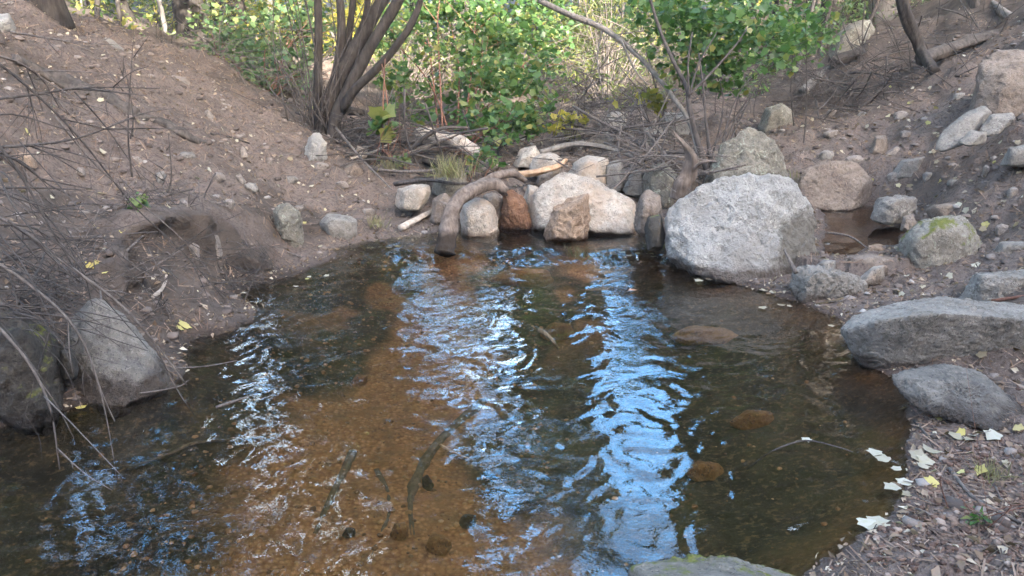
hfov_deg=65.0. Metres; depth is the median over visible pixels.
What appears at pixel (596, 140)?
rock
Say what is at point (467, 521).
stone
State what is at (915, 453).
fallen leaf
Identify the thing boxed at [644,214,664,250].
rock
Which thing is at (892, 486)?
fallen leaf
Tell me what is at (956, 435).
fallen leaf
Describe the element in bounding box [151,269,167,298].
twig
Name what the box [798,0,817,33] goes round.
tall tree
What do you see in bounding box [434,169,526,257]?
driftwood log
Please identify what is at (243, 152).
stone
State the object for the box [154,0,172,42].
bare stalk
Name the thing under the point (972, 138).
rock
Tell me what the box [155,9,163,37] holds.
bare stalk
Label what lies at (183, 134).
exposed root
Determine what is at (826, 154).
stone
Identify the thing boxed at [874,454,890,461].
fallen leaf
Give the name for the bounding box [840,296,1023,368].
boulder
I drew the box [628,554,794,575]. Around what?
rock
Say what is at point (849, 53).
fallen log
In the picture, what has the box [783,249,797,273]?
twig
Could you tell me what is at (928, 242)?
boulder
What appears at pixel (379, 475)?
submerged branch
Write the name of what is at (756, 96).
bare stalk
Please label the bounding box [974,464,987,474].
fallen leaf
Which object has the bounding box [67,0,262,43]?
yellow thicket
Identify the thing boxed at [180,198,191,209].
rock
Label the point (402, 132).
brush tangle
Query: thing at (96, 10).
sapling trunk
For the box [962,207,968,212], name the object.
fallen leaf
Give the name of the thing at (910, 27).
dead pole
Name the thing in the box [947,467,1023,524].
twig
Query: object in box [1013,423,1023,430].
fallen leaf
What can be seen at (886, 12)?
boulder
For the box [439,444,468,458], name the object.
submerged twig
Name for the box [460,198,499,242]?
rock
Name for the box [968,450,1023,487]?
grass tuft
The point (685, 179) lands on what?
broken stump
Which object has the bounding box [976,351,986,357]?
fallen leaf
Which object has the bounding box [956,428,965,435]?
fallen leaf
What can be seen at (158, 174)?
stone
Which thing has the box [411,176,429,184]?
rock
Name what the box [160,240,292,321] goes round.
root fringe
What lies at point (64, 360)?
rock
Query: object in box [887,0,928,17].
leafy bush
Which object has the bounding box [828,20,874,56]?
rock
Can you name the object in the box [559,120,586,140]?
grass tuft
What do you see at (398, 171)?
fallen branch
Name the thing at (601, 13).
tall tree
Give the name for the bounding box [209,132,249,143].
twig
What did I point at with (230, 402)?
twig
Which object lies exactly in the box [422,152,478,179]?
grass tuft
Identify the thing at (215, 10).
tall tree
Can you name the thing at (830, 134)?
stone
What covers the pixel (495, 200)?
rock
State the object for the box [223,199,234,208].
stone
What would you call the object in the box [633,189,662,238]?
rock
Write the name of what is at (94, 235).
dead twig heap
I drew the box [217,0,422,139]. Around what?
leaning tree
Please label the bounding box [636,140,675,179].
fallen branch
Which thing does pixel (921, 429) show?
twig
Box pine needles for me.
[0,0,1023,575]
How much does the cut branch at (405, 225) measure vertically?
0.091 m
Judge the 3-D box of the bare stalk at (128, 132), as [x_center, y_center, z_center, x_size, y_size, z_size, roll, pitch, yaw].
[-2.294,-1.043,4.795,0.280,0.898,0.246,10,21,28]
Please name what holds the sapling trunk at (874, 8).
on the ground
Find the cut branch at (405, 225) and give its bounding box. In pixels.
[398,209,431,231]
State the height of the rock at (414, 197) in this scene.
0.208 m
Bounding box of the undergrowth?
[108,0,856,90]
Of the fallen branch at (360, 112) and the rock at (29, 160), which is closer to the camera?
the rock at (29, 160)
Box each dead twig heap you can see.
[0,157,273,340]
[22,169,299,315]
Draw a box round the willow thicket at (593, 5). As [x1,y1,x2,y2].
[518,0,712,110]
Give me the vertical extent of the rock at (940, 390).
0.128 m
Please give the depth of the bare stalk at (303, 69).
7.83 m
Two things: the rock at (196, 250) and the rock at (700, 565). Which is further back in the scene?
the rock at (196, 250)
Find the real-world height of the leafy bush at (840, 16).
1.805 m
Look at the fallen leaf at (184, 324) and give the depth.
3.84 m
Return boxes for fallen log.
[339,132,435,145]
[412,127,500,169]
[421,155,491,176]
[799,65,829,94]
[828,44,868,68]
[914,27,1002,66]
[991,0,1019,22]
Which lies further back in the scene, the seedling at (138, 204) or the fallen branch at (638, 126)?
the fallen branch at (638, 126)
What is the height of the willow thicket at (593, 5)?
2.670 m
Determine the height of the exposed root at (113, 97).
0.251 m
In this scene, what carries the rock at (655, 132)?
on the ground
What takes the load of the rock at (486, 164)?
on the ground
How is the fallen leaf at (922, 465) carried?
on the ground
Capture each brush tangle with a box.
[138,3,865,137]
[295,83,528,183]
[524,49,746,203]
[758,0,1023,124]
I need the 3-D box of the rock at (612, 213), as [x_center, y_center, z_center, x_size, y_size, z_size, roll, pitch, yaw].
[0.521,-0.575,5.750,0.822,0.514,0.549,0,18,0]
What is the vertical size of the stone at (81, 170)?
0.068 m
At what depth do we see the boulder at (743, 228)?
4.76 m
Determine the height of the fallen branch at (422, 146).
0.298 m
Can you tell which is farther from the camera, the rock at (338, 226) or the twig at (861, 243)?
the rock at (338, 226)
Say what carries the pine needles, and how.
on the ground
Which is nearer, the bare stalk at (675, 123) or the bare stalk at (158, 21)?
the bare stalk at (675, 123)
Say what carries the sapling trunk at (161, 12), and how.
on the ground
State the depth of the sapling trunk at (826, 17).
9.95 m
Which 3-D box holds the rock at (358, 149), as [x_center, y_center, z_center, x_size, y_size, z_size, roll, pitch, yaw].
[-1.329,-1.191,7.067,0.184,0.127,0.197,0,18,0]
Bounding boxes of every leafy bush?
[180,0,346,107]
[326,0,581,101]
[719,0,874,97]
[794,0,896,30]
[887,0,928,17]
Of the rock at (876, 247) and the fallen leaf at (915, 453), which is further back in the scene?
the rock at (876, 247)
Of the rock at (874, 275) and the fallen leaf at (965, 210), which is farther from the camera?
the fallen leaf at (965, 210)
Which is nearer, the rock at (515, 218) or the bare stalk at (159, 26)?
the rock at (515, 218)
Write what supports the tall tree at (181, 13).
on the ground
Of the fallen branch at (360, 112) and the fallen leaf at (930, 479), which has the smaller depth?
the fallen leaf at (930, 479)
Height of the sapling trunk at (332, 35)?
2.353 m
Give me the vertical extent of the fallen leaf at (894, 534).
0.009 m
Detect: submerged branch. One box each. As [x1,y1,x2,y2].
[313,450,356,533]
[371,468,390,555]
[407,399,487,548]
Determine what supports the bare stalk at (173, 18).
on the ground
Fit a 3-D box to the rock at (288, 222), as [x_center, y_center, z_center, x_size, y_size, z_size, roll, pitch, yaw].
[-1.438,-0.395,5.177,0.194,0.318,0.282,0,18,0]
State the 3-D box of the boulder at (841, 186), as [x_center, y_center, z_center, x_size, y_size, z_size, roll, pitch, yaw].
[2.503,-0.773,6.265,0.451,0.456,0.605,17,25,41]
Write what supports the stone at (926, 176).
on the ground
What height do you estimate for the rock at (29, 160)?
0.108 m
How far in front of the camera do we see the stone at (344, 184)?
6.24 m
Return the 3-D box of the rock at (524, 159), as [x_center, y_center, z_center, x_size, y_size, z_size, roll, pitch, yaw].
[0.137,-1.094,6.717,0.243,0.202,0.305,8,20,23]
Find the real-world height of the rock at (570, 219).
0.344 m
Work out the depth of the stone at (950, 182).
5.67 m
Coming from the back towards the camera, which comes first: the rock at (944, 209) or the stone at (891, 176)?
the stone at (891, 176)
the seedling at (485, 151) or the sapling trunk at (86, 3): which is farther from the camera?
the sapling trunk at (86, 3)
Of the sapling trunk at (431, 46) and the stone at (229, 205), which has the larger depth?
the sapling trunk at (431, 46)
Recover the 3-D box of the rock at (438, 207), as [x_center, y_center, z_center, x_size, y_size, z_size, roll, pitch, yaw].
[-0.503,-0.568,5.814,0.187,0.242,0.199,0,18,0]
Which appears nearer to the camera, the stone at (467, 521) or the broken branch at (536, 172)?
the stone at (467, 521)
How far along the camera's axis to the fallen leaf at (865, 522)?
2.42 m
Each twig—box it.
[126,235,143,251]
[127,433,276,469]
[139,379,189,393]
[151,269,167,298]
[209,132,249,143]
[216,393,258,408]
[272,247,301,256]
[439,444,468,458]
[537,328,559,349]
[746,440,852,469]
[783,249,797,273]
[816,297,843,304]
[827,232,867,248]
[906,433,985,442]
[913,419,933,447]
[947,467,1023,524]
[974,366,991,370]
[991,295,1023,301]
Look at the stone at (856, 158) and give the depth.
6.47 m
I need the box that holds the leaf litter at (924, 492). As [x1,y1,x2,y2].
[0,0,1023,575]
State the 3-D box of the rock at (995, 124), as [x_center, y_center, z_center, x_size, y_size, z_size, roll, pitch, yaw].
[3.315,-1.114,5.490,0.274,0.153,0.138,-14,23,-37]
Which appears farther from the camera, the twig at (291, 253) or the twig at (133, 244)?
the twig at (291, 253)
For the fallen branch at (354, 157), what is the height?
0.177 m
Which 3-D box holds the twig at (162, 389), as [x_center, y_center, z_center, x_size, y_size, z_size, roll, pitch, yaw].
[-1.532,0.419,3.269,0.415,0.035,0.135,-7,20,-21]
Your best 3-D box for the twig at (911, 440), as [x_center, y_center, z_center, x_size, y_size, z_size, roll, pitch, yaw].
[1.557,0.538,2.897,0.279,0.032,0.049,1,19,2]
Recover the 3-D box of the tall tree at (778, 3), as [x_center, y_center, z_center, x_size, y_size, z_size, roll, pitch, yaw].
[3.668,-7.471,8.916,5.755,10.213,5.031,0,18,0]
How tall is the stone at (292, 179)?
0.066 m
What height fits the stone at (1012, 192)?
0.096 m
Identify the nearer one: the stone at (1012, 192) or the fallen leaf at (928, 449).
the fallen leaf at (928, 449)
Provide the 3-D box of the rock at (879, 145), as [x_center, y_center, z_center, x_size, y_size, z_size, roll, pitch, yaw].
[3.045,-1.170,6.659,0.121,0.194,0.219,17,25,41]
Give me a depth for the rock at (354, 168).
6.43 m
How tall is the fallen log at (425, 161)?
0.141 m
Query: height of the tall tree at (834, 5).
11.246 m
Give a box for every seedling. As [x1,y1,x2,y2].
[68,150,174,211]
[370,114,421,175]
[421,121,506,190]
[492,79,606,150]
[612,76,679,139]
[937,369,1023,550]
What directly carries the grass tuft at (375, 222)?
on the ground
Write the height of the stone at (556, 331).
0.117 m
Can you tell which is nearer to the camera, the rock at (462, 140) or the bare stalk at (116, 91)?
the bare stalk at (116, 91)
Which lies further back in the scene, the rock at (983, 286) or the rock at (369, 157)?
the rock at (369, 157)
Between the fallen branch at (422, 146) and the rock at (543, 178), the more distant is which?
the fallen branch at (422, 146)
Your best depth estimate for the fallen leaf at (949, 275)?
4.52 m
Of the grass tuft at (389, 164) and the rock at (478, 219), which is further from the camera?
the grass tuft at (389, 164)
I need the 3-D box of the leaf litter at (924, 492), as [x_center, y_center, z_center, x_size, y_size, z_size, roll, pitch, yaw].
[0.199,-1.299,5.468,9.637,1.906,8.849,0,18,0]
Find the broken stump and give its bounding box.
[669,131,709,199]
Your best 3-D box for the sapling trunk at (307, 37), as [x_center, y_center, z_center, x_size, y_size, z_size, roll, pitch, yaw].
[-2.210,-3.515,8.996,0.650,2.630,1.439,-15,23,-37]
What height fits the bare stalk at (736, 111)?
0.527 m
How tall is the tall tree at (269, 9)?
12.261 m
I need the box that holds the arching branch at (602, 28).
[538,0,698,157]
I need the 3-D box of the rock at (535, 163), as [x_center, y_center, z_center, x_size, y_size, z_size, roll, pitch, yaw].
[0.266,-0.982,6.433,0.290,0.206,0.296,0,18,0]
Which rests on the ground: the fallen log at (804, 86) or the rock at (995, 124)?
the fallen log at (804, 86)
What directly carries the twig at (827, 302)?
on the ground
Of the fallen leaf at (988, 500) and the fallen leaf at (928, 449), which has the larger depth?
the fallen leaf at (928, 449)
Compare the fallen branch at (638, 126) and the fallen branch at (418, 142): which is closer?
the fallen branch at (638, 126)
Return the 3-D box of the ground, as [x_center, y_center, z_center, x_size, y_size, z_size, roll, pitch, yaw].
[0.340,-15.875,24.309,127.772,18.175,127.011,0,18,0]
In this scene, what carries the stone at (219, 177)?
on the ground
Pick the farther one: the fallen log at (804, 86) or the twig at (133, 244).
the fallen log at (804, 86)
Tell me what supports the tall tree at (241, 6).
on the ground
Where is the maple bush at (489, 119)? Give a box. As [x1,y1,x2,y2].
[359,0,582,156]
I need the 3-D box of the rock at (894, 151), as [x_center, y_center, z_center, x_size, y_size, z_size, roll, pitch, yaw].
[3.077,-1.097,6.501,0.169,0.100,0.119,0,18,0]
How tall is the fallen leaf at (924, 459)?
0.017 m
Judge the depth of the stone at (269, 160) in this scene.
6.21 m
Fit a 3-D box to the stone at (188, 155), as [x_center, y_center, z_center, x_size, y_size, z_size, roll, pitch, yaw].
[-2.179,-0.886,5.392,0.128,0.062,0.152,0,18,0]
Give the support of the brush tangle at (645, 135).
on the ground
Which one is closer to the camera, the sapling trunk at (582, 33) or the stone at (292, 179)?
the stone at (292, 179)
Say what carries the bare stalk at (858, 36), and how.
on the ground
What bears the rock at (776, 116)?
on the ground
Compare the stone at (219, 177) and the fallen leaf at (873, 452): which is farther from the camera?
the stone at (219, 177)
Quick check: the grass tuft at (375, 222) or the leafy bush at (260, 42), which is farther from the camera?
the leafy bush at (260, 42)
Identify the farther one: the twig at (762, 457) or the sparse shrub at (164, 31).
the sparse shrub at (164, 31)
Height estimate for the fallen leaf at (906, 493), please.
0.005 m
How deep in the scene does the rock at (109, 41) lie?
6.42 m
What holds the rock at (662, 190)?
on the ground
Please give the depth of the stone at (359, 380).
3.86 m
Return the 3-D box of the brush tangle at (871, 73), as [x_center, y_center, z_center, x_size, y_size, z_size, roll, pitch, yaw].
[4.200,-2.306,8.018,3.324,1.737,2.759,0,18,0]
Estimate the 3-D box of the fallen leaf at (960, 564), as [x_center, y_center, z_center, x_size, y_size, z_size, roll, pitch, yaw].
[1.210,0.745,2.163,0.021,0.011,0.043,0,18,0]
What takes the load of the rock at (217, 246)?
on the ground
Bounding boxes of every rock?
[0,13,15,31]
[18,153,37,169]
[58,348,78,380]
[103,38,124,51]
[172,75,190,84]
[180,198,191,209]
[189,243,199,259]
[204,109,213,119]
[214,235,222,257]
[235,173,245,183]
[273,203,303,247]
[304,133,327,161]
[319,213,356,239]
[343,162,362,175]
[354,145,368,158]
[365,150,386,165]
[395,184,430,210]
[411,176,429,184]
[430,193,450,224]
[432,168,466,196]
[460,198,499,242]
[475,162,493,176]
[483,192,502,220]
[499,189,531,234]
[513,145,539,168]
[524,185,537,211]
[528,172,637,239]
[529,152,561,176]
[535,173,552,187]
[543,193,590,242]
[568,155,608,183]
[582,132,617,148]
[598,111,626,126]
[606,159,627,192]
[622,170,643,197]
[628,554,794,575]
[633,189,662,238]
[642,162,676,208]
[644,125,667,145]
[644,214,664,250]
[660,112,689,138]
[757,104,793,132]
[789,264,867,303]
[815,260,835,269]
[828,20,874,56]
[845,254,892,275]
[860,265,884,285]
[867,244,884,250]
[870,135,887,153]
[870,194,916,224]
[883,146,899,155]
[892,363,1023,430]
[893,156,924,178]
[900,214,915,231]
[925,202,955,218]
[935,106,991,151]
[958,130,986,145]
[958,269,1023,300]
[980,113,1014,136]
[993,241,1023,252]
[1000,144,1023,166]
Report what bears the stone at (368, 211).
on the ground
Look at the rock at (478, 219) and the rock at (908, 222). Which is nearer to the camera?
the rock at (908, 222)
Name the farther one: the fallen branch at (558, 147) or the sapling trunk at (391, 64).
the sapling trunk at (391, 64)
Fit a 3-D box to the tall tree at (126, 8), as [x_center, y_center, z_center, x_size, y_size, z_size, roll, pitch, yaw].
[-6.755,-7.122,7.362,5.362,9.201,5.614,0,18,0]
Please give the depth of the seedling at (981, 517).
2.40 m
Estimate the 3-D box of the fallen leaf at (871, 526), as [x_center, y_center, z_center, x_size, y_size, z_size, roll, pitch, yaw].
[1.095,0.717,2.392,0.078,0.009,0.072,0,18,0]
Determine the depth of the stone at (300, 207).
5.66 m
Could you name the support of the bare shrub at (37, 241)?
on the ground
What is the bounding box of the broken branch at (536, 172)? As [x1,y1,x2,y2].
[519,158,567,177]
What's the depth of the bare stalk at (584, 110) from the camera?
7.16 m
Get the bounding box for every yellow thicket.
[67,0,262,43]
[211,0,403,56]
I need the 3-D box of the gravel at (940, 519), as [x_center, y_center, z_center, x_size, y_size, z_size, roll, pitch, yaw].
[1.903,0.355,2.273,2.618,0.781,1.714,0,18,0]
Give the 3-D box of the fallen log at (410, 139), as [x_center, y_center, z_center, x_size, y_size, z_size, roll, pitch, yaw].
[-1.047,-1.321,7.172,1.094,0.090,0.128,6,19,16]
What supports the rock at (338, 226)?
on the ground
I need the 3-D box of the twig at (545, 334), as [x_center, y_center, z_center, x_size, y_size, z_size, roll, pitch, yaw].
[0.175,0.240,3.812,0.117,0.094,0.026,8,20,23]
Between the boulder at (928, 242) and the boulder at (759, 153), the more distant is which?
the boulder at (759, 153)
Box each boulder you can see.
[0,308,66,435]
[64,298,173,418]
[664,172,819,284]
[704,127,789,183]
[797,160,872,213]
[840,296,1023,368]
[865,0,897,22]
[896,215,982,268]
[969,49,1023,118]
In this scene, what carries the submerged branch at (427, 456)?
on the ground
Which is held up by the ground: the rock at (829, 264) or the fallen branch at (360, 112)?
the rock at (829, 264)
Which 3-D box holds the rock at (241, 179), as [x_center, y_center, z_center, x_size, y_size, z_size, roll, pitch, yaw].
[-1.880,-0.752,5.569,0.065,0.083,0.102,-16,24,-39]
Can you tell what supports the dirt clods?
on the ground
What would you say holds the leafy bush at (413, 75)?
on the ground
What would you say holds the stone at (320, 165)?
on the ground
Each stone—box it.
[76,167,85,176]
[133,156,143,162]
[156,171,165,182]
[179,152,196,158]
[212,172,225,181]
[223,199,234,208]
[239,146,247,158]
[244,182,257,192]
[266,157,272,164]
[285,176,297,183]
[295,205,303,211]
[313,162,328,169]
[335,181,348,188]
[342,527,355,537]
[351,374,366,385]
[362,208,374,214]
[390,522,408,540]
[422,474,433,490]
[425,533,451,555]
[459,514,476,528]
[484,268,553,287]
[540,322,573,340]
[670,325,737,345]
[684,461,723,481]
[730,410,773,429]
[820,150,833,159]
[823,130,837,137]
[826,109,835,116]
[845,155,864,162]
[887,172,898,181]
[893,111,908,119]
[900,130,911,137]
[922,172,931,181]
[947,179,956,185]
[952,92,964,99]
[981,165,989,177]
[995,224,1008,235]
[1006,187,1017,198]
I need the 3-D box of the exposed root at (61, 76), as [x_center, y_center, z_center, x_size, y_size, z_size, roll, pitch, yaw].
[-2.905,-1.336,5.376,0.750,0.458,0.261,-5,19,-14]
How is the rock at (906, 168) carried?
on the ground
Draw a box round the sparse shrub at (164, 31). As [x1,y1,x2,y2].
[109,6,220,61]
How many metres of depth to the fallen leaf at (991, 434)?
2.86 m
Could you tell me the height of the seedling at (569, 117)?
0.661 m
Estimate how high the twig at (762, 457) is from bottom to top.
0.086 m
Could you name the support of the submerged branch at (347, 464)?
on the ground
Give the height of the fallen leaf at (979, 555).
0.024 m
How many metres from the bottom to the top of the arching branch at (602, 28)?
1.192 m
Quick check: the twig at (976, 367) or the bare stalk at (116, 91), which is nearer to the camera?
the twig at (976, 367)
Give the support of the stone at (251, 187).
on the ground
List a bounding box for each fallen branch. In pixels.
[335,127,392,189]
[346,107,366,115]
[351,139,396,159]
[372,167,479,174]
[390,133,479,162]
[393,126,469,163]
[393,178,474,185]
[538,141,639,158]
[558,127,620,137]
[572,105,671,164]
[581,126,643,138]
[618,125,627,177]
[624,119,688,128]
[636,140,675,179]
[642,150,707,161]
[660,128,667,162]
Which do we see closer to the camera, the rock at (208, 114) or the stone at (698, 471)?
the stone at (698, 471)
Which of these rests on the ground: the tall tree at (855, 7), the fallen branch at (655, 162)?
the tall tree at (855, 7)
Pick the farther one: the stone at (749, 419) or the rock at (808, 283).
the rock at (808, 283)
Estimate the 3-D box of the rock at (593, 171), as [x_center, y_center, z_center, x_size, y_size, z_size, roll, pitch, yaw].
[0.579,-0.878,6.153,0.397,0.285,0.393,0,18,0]
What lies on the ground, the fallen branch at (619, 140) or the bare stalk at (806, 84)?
the bare stalk at (806, 84)
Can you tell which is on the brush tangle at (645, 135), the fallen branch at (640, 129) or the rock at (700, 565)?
the fallen branch at (640, 129)
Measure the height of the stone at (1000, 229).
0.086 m
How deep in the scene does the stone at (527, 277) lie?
5.07 m
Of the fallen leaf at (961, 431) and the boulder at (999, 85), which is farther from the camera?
the boulder at (999, 85)
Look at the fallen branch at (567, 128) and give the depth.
6.96 m
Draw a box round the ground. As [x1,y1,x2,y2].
[0,0,1023,575]
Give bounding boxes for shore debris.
[0,231,938,575]
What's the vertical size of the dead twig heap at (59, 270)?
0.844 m
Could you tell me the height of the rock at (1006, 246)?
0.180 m
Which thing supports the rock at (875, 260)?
on the ground
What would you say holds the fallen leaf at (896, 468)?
on the pool water
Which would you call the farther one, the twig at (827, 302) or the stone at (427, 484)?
the twig at (827, 302)
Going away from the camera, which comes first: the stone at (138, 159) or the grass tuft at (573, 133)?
the stone at (138, 159)
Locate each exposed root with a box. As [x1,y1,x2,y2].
[11,54,139,115]
[89,88,156,120]
[152,117,208,145]
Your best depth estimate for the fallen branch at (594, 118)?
6.81 m
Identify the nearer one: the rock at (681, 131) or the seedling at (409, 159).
the seedling at (409, 159)
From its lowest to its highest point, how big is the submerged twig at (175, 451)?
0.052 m
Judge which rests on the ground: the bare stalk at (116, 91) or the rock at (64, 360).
the bare stalk at (116, 91)
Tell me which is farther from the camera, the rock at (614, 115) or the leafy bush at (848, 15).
the leafy bush at (848, 15)
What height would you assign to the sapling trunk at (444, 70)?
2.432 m
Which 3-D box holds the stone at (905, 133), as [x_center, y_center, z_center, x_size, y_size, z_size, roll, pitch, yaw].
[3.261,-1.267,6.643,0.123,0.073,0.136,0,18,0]
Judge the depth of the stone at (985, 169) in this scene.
5.39 m
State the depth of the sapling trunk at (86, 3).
11.16 m
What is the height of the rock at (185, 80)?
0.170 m
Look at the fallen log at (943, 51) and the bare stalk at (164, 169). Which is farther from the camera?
the fallen log at (943, 51)
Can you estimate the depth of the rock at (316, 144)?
6.53 m
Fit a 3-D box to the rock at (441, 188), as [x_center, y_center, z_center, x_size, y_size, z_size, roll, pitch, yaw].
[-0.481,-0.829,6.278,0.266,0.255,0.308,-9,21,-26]
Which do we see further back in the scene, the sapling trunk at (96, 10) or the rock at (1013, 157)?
the sapling trunk at (96, 10)
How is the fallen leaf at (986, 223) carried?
on the ground
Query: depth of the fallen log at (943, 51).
7.89 m
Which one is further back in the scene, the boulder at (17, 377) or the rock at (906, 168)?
the rock at (906, 168)
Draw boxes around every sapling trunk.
[83,0,89,8]
[94,0,99,16]
[115,0,122,25]
[156,0,168,32]
[296,0,313,81]
[323,9,345,40]
[386,6,427,93]
[408,2,442,97]
[437,1,465,96]
[460,0,468,97]
[572,0,584,74]
[797,0,815,66]
[817,0,832,52]
[868,0,879,19]
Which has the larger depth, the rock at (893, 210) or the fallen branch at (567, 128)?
the fallen branch at (567, 128)
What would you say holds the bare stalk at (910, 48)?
on the ground
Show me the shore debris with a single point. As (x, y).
(900, 515)
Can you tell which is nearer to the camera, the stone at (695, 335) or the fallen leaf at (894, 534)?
the fallen leaf at (894, 534)
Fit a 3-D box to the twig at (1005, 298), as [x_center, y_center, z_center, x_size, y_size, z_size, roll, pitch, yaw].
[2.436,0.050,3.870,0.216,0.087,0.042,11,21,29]
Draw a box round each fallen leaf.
[179,320,191,328]
[856,518,875,527]
[866,448,883,455]
[866,516,890,524]
[867,521,889,529]
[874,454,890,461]
[884,482,900,490]
[889,532,900,536]
[891,466,901,470]
[895,478,913,485]
[902,490,912,496]
[909,448,927,461]
[917,454,934,464]
[917,462,930,468]
[923,444,942,452]
[924,475,939,487]
[945,272,952,278]
[948,431,963,439]
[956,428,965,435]
[956,560,964,570]
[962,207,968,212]
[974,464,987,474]
[974,550,982,561]
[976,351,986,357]
[979,226,986,231]
[981,221,989,227]
[983,429,1002,439]
[983,498,994,503]
[1004,534,1011,542]
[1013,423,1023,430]
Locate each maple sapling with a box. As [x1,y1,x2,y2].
[346,54,442,163]
[610,0,845,183]
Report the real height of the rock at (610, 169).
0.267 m
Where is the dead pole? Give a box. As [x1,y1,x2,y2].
[895,0,940,74]
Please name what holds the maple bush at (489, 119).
on the ground
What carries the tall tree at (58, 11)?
on the ground
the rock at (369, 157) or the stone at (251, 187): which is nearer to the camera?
the stone at (251, 187)
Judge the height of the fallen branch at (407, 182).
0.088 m
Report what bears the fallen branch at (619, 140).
on the brush tangle at (645, 135)
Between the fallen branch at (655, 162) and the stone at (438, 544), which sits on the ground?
the stone at (438, 544)
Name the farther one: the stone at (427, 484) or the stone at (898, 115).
the stone at (898, 115)
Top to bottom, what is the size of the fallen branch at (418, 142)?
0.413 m
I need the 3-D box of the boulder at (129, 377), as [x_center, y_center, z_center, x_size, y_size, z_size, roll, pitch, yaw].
[-1.710,0.327,3.428,0.394,0.632,0.653,-17,25,-41]
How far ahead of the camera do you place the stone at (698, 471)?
3.03 m
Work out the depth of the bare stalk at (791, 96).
7.40 m
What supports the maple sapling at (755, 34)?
on the ground
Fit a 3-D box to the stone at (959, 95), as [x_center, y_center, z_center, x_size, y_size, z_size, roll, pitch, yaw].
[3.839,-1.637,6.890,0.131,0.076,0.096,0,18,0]
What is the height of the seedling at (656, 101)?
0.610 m
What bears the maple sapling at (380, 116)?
on the ground
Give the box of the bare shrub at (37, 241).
[0,22,253,489]
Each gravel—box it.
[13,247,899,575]
[822,385,1023,575]
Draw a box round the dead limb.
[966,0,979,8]
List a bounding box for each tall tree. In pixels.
[24,0,77,30]
[114,0,136,22]
[171,0,215,44]
[209,0,220,20]
[220,0,249,48]
[264,0,276,34]
[594,0,608,36]
[767,0,792,74]
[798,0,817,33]
[810,0,842,34]
[850,0,868,17]
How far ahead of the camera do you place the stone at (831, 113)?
7.82 m
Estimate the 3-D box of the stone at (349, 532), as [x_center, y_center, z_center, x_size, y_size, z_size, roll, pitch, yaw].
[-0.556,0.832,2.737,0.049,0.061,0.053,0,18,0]
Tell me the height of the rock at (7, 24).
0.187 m
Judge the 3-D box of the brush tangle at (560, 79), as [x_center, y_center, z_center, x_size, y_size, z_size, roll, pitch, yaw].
[-0.117,-2.370,9.045,8.678,1.716,4.106,0,18,0]
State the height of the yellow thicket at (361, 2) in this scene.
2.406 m
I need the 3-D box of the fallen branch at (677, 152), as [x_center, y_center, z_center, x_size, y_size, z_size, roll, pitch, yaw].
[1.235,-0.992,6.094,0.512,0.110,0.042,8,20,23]
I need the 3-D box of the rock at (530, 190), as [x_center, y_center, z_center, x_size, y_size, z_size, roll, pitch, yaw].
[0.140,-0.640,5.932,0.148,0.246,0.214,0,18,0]
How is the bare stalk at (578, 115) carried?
on the ground
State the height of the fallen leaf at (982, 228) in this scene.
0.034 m
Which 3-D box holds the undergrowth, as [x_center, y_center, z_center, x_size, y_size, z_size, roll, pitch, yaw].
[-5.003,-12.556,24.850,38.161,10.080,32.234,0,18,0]
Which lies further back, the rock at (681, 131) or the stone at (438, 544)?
the rock at (681, 131)
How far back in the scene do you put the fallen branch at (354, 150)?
6.55 m
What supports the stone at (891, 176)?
on the ground
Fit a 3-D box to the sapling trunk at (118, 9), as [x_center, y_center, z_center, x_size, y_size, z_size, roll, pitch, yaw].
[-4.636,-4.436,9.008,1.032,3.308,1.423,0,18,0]
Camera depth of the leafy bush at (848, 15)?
10.80 m
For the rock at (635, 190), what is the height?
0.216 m
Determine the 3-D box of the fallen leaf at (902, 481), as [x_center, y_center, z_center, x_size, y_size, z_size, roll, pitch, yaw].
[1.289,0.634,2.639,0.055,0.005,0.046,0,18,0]
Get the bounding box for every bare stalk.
[49,57,133,138]
[108,36,148,176]
[140,133,171,192]
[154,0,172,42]
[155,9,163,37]
[162,0,178,43]
[291,32,310,110]
[564,80,581,150]
[580,83,606,152]
[669,97,685,149]
[732,87,763,136]
[753,81,781,116]
[790,55,796,125]
[802,13,835,142]
[847,11,860,62]
[909,44,914,80]
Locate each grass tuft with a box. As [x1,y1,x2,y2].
[366,212,391,228]
[370,153,412,172]
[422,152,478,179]
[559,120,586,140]
[564,244,597,260]
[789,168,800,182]
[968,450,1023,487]
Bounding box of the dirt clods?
[0,0,1023,533]
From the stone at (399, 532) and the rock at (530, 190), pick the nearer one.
the stone at (399, 532)
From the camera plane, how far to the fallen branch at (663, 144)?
5.90 m
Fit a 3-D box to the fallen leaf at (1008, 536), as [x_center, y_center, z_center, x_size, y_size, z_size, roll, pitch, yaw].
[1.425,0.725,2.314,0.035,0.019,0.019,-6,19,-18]
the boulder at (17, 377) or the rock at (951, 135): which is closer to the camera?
the boulder at (17, 377)

